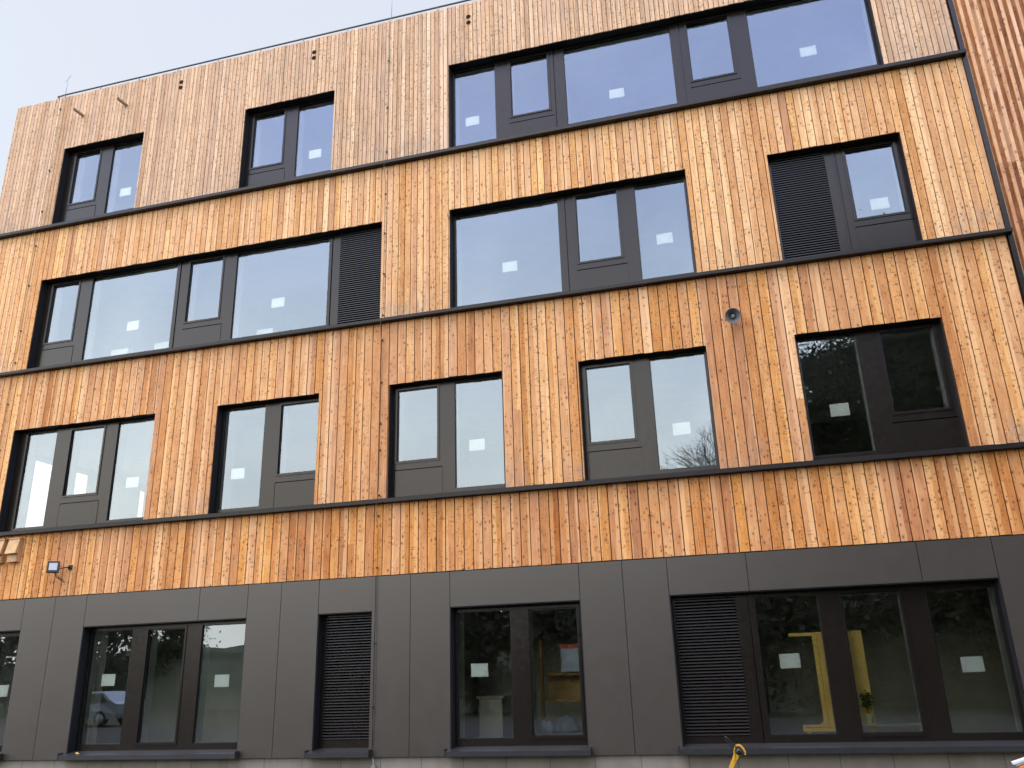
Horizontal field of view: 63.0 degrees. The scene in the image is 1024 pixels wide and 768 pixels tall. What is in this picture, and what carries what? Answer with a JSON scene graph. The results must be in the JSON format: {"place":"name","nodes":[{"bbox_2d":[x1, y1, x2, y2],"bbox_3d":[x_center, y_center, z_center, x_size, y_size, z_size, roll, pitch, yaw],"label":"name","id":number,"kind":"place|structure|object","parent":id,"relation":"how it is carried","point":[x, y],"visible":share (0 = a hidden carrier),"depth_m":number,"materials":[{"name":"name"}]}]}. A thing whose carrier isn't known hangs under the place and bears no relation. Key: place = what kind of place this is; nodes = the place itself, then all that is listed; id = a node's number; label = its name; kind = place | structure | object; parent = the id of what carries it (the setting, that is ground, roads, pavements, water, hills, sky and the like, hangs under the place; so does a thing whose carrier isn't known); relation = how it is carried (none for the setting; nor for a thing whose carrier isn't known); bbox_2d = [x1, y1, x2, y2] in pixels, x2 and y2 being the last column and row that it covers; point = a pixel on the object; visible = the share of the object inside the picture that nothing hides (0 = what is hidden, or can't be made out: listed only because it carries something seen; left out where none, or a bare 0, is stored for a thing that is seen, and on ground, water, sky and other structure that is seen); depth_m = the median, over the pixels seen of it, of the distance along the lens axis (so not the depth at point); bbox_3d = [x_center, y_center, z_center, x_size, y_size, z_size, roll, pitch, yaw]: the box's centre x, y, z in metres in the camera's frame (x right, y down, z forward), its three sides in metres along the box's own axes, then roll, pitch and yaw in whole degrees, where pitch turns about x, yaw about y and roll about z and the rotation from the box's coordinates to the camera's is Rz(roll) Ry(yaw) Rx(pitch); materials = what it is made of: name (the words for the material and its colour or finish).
{"place":"outdoors","nodes":[
{"label":"outdoors","id":0,"kind":"place"},
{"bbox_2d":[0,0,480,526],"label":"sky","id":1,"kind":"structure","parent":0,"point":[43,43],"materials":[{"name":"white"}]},
{"bbox_2d":[1011,757,1023,767],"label":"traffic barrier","id":2,"kind":"object","parent":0,"point":[1019,763],"visible":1,"depth_m":10.80,"materials":[{"name":"white paint"}]},
{"bbox_3d":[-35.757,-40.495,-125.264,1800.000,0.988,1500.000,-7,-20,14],"label":"ground","id":3,"kind":"structure","parent":0,"visible":0},
{"bbox_2d":[0,0,1023,767],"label":"office building","id":4,"kind":"structure","parent":3,"relation":"on","point":[368,558],"depth_m":15.21,"materials":[{"name":"wood"},{"name":"glass"},{"name":"metal"}]},
{"bbox_2d":[0,539,8,563],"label":"nest box","id":5,"kind":"object","parent":4,"relation":"attached to","point":[3,544],"visible":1,"depth_m":16.59,"materials":[{"name":"brown wood"}]},
{"bbox_2d":[0,685,8,696],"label":"paper notice","id":6,"kind":"object","parent":4,"relation":"attached to","point":[3,690],"visible":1,"depth_m":15.96,"materials":[{"name":"white paper"}]},
{"bbox_2d":[0,630,20,759],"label":"window","id":7,"kind":"structure","parent":4,"relation":"in","point":[16,633],"depth_m":16.22,"materials":[{"name":"black metal"}]},
{"bbox_2d":[4,537,23,562],"bbox_3d":[-9.847,3.279,16.514,0.271,0.468,0.164,-7,-20,14],"label":"nest box","id":8,"kind":"object","parent":4,"relation":"attached to","point":[13,550],"visible":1,"depth_m":16.48,"materials":[{"name":"brown wood"}]},
{"bbox_2d":[46,561,72,581],"bbox_3d":[-8.672,3.595,16.006,0.437,0.395,0.169,7,-21,-24],"label":"floodlight","id":9,"kind":"object","parent":4,"relation":"attached to","point":[53,567],"visible":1,"depth_m":15.97,"materials":[{"name":"black plastic"}]},
{"bbox_2d":[0,414,154,532],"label":"window","id":10,"kind":"structure","parent":4,"relation":"in","point":[64,508],"depth_m":17.13,"materials":[{"name":"metal"}]},
{"bbox_2d":[52,132,143,223],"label":"window","id":11,"kind":"structure","parent":4,"relation":"in","point":[108,153],"depth_m":19.62,"materials":[{"name":"metal"}]},
{"bbox_2d":[101,674,115,685],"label":"paper notice","id":12,"kind":"object","parent":4,"relation":"attached to","point":[108,679],"visible":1,"depth_m":15.45,"materials":[{"name":"white paper"}]},
{"bbox_2d":[111,348,134,355],"bbox_3d":[-8.620,-0.329,18.523,0.440,0.824,0.352,-7,-20,14],"label":"white carton","id":13,"kind":"object","parent":4,"relation":"in","point":[121,351],"visible":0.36,"depth_m":18.48,"materials":[{"name":"white cardboard"}]},
{"bbox_2d":[119,187,130,196],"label":"paper notice","id":14,"kind":"object","parent":4,"relation":"attached to","point":[125,191],"visible":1,"depth_m":19.23,"materials":[{"name":"white paper"}]},
{"bbox_2d":[125,477,138,487],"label":"paper notice","id":15,"kind":"object","parent":4,"relation":"attached to","point":[132,481],"visible":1,"depth_m":16.68,"materials":[{"name":"white paper"}]},
{"bbox_2d":[127,320,138,330],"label":"paper notice","id":16,"kind":"object","parent":4,"relation":"attached to","point":[133,325],"visible":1,"depth_m":17.93,"materials":[{"name":"white paper"}]},
{"bbox_2d":[57,618,246,759],"bbox_3d":[-6.267,5.498,15.126,3.557,2.307,0.839,-7,-20,14],"label":"window","id":17,"kind":"structure","parent":4,"relation":"in","point":[187,744],"depth_m":15.12,"materials":[{"name":"black metal"}]},
{"bbox_2d":[154,341,168,349],"bbox_3d":[-7.569,-0.463,18.267,0.400,0.844,0.352,-7,-20,14],"label":"white carton","id":18,"kind":"object","parent":4,"relation":"in","point":[161,345],"visible":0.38,"depth_m":18.22,"materials":[{"name":"white cardboard"}]},
{"bbox_2d":[27,222,381,368],"bbox_3d":[-6.444,-1.651,17.704,8.290,2.255,0.676,-7,-20,14],"label":"window","id":19,"kind":"structure","parent":4,"relation":"in","point":[354,267],"depth_m":17.64,"materials":[{"name":"metal"}]},
{"bbox_2d":[214,674,229,686],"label":"paper notice","id":20,"kind":"object","parent":4,"relation":"attached to","point":[221,680],"visible":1,"depth_m":14.85,"materials":[{"name":"white paper"}]},
{"bbox_2d":[231,468,244,478],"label":"paper notice","id":21,"kind":"object","parent":4,"relation":"attached to","point":[237,473],"visible":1,"depth_m":16.09,"materials":[{"name":"white paper"}]},
{"bbox_2d":[208,393,318,513],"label":"window","id":22,"kind":"structure","parent":4,"relation":"in","point":[278,488],"depth_m":16.09,"materials":[{"name":"metal"}]},
{"bbox_2d":[256,328,277,334],"bbox_3d":[-5.158,-0.730,17.664,0.380,0.804,0.352,-7,-20,14],"label":"white carton","id":23,"kind":"object","parent":4,"relation":"in","point":[266,331],"visible":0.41,"depth_m":17.62,"materials":[{"name":"white cardboard"}]},
{"bbox_2d":[271,297,284,307],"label":"paper notice","id":24,"kind":"object","parent":4,"relation":"attached to","point":[277,302],"visible":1,"depth_m":17.11,"materials":[{"name":"white paper"}]},
{"bbox_2d":[239,91,334,187],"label":"window","id":25,"kind":"structure","parent":4,"relation":"in","point":[292,113],"depth_m":18.48,"materials":[{"name":"metal"}]},
{"bbox_2d":[309,149,320,158],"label":"paper notice","id":26,"kind":"object","parent":4,"relation":"attached to","point":[316,153],"visible":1,"depth_m":18.09,"materials":[{"name":"white paper"}]},
{"bbox_2d":[304,611,371,757],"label":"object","id":27,"kind":"structure","parent":4,"relation":"in","point":[343,660],"depth_m":14.18,"materials":[{"name":"black metal"}]},
{"bbox_2d":[388,371,505,499],"bbox_3d":[-1.113,1.026,15.229,2.240,2.285,0.730,-7,-20,14],"label":"window","id":28,"kind":"structure","parent":4,"relation":"in","point":[441,474],"depth_m":15.17,"materials":[{"name":"metal"}]},
{"bbox_2d":[466,116,478,126],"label":"paper notice","id":29,"kind":"object","parent":4,"relation":"attached to","point":[474,120],"visible":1,"depth_m":17.25,"materials":[{"name":"white paper"}]},
{"bbox_2d":[469,438,484,450],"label":"paper notice","id":30,"kind":"object","parent":4,"relation":"attached to","point":[476,444],"visible":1,"depth_m":14.97,"materials":[{"name":"white paper"}]},
{"bbox_2d":[471,663,487,676],"bbox_3d":[-0.531,4.695,13.717,0.292,0.214,0.007,-7,-20,14],"label":"paper notice","id":31,"kind":"object","parent":4,"relation":"attached to","point":[479,669],"visible":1,"depth_m":13.72,"materials":[{"name":"white paper"}]},
{"bbox_2d":[476,695,511,737],"bbox_3d":[-0.279,5.823,14.328,0.500,0.900,0.610,-7,-20,14],"label":"cabinet","id":32,"kind":"object","parent":4,"relation":"in","point":[495,715],"visible":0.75,"depth_m":14.15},
{"bbox_2d":[502,261,516,271],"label":"paper notice","id":33,"kind":"object","parent":4,"relation":"attached to","point":[509,266],"visible":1,"depth_m":15.94,"materials":[{"name":"white paper"}]},
{"bbox_2d":[444,600,591,756],"bbox_3d":[0.132,4.739,13.545,2.327,2.307,0.839,-7,-20,14],"label":"window","id":34,"kind":"structure","parent":4,"relation":"in","point":[525,741],"depth_m":13.40,"materials":[{"name":"black metal"}]},
{"bbox_2d":[537,717,554,733],"bbox_3d":[0.554,5.567,13.639,0.305,0.244,0.244,-7,-20,14],"label":"sack","id":35,"kind":"object","parent":4,"relation":"in","point":[545,725],"visible":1,"depth_m":13.55,"materials":[{"name":"grey plastic"}]},
{"bbox_2d":[539,640,582,734],"bbox_3d":[0.991,5.212,14.034,0.970,1.780,0.400,-7,-20,14],"label":"timber shelf","id":36,"kind":"object","parent":4,"relation":"in","point":[565,686],"visible":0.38,"depth_m":14.16,"materials":[{"name":"brown wood"}]},
{"bbox_2d":[554,715,580,732],"bbox_3d":[0.894,5.508,13.559,0.442,0.267,0.242,-7,-20,14],"label":"sack","id":37,"kind":"object","parent":4,"relation":"in","point":[567,724],"visible":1,"depth_m":13.48,"materials":[{"name":"fabric"}]},
{"bbox_2d":[560,644,578,671],"bbox_3d":[1.027,4.581,13.998,0.440,0.435,0.031,-7,-20,14],"label":"poster","id":38,"kind":"object","parent":4,"relation":"attached to","point":[569,659],"visible":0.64,"depth_m":14.00,"materials":[{"name":"white paper"}]},
{"bbox_2d":[450,169,696,307],"bbox_3d":[1.098,-2.546,15.841,4.630,2.255,0.676,-7,-20,14],"label":"window","id":39,"kind":"structure","parent":4,"relation":"in","point":[576,274],"depth_m":15.74,"materials":[{"name":"metal"}]},
{"bbox_2d":[609,87,623,98],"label":"paper notice","id":40,"kind":"object","parent":4,"relation":"attached to","point":[616,93],"visible":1,"depth_m":16.53,"materials":[{"name":"white paper"}]},
{"bbox_2d":[578,346,719,480],"bbox_3d":[2.344,0.616,14.374,2.270,2.285,0.730,-7,-20,14],"label":"window","id":41,"kind":"structure","parent":4,"relation":"in","point":[639,455],"depth_m":14.27,"materials":[{"name":"metal"}]},
{"bbox_2d":[656,232,672,244],"bbox_3d":[2.787,-2.661,15.272,0.292,0.211,0.007,-7,-20,14],"label":"paper notice","id":42,"kind":"object","parent":4,"relation":"attached to","point":[662,238],"visible":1,"depth_m":15.27,"materials":[{"name":"white paper"}]},
{"bbox_2d":[449,0,883,147],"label":"window","id":43,"kind":"structure","parent":4,"relation":"in","point":[734,18],"depth_m":16.71,"materials":[{"name":"metal"}]},
{"bbox_2d":[672,422,690,434],"bbox_3d":[2.858,0.750,14.088,0.292,0.212,0.007,-7,-20,14],"label":"paper notice","id":44,"kind":"object","parent":4,"relation":"attached to","point":[681,428],"visible":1,"depth_m":14.09,"materials":[{"name":"white paper"}]},
{"bbox_2d":[725,308,740,322],"bbox_3d":[3.706,-1.136,14.035,0.260,0.326,0.325,-7,-20,14],"label":"loudspeaker","id":45,"kind":"object","parent":4,"relation":"attached to","point":[732,315],"visible":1,"depth_m":13.95,"materials":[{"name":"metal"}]},
{"bbox_2d":[779,653,800,668],"bbox_3d":[4.172,4.156,12.549,0.292,0.213,0.007,-7,-20,14],"label":"paper notice","id":46,"kind":"object","parent":4,"relation":"attached to","point":[791,660],"visible":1,"depth_m":12.55,"materials":[{"name":"white paper"}]},
{"bbox_2d":[799,45,816,56],"bbox_3d":[5.562,-6.251,15.698,0.292,0.212,0.006,-7,-20,14],"label":"paper notice","id":47,"kind":"object","parent":4,"relation":"attached to","point":[808,51],"visible":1,"depth_m":15.70,"materials":[{"name":"white paper"}]},
{"bbox_2d":[788,630,877,733],"bbox_3d":[4.802,4.588,12.488,1.060,1.705,0.110,-7,-20,14],"label":"timber doorway","id":48,"kind":"structure","parent":4,"relation":"attached to","point":[827,724],"depth_m":12.50,"materials":[{"name":"wood"}]},
{"bbox_2d":[829,403,849,416],"bbox_3d":[5.294,0.414,13.502,0.292,0.208,0.007,-7,-20,14],"label":"paper notice","id":49,"kind":"object","parent":4,"relation":"attached to","point":[840,409],"visible":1,"depth_m":13.50,"materials":[{"name":"white paper"}]},
{"bbox_2d":[767,133,922,259],"bbox_3d":[5.761,-3.099,14.688,2.280,2.255,0.676,-7,-20,14],"label":"window","id":50,"kind":"structure","parent":4,"relation":"in","point":[815,210],"depth_m":14.61,"materials":[{"name":"metal"}]},
{"bbox_2d":[669,578,1023,754],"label":"window","id":51,"kind":"structure","parent":4,"relation":"in","point":[721,685],"depth_m":12.35,"materials":[{"name":"black metal"}]},
{"bbox_2d":[870,197,889,209],"bbox_3d":[6.337,-3.111,14.405,0.292,0.210,0.007,-7,-20,14],"label":"paper notice","id":52,"kind":"object","parent":4,"relation":"attached to","point":[879,203],"visible":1,"depth_m":14.40,"materials":[{"name":"white paper"}]},
{"bbox_2d":[794,317,968,466],"bbox_3d":[5.869,0.198,13.503,2.300,2.285,0.730,-7,-20,14],"label":"window","id":53,"kind":"structure","parent":4,"relation":"in","point":[891,431],"depth_m":13.27,"materials":[{"name":"metal"}]},
{"bbox_2d":[862,723,922,731],"bbox_3d":[5.483,5.083,11.986,0.900,0.398,0.138,-7,-20,14],"label":"work bench","id":54,"kind":"object","parent":4,"relation":"in","point":[889,724],"visible":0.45,"depth_m":12.00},
{"bbox_2d":[859,690,873,723],"bbox_3d":[5.181,4.708,12.201,0.193,0.467,0.164,-18,-25,38],"label":"potted plant","id":55,"kind":"object","parent":54,"relation":"on","point":[868,715],"visible":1,"depth_m":12.18,"materials":[{"name":"green plant"}]},
{"bbox_2d":[960,656,984,671],"bbox_3d":[6.565,3.995,11.916,0.292,0.212,0.007,-7,-20,14],"label":"paper notice","id":56,"kind":"object","parent":4,"relation":"attached to","point":[973,664],"visible":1,"depth_m":11.91,"materials":[{"name":"white paper"}]},
{"bbox_2d":[724,736,745,767],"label":"yellow lever","id":57,"kind":"object","parent":3,"relation":"on","point":[737,754],"visible":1,"depth_m":10.77,"materials":[{"name":"paint"}]},
{"bbox_2d":[953,0,1023,273],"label":"building","id":58,"kind":"structure","parent":3,"relation":"on","point":[992,32],"depth_m":14.29,"materials":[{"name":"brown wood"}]}
]}

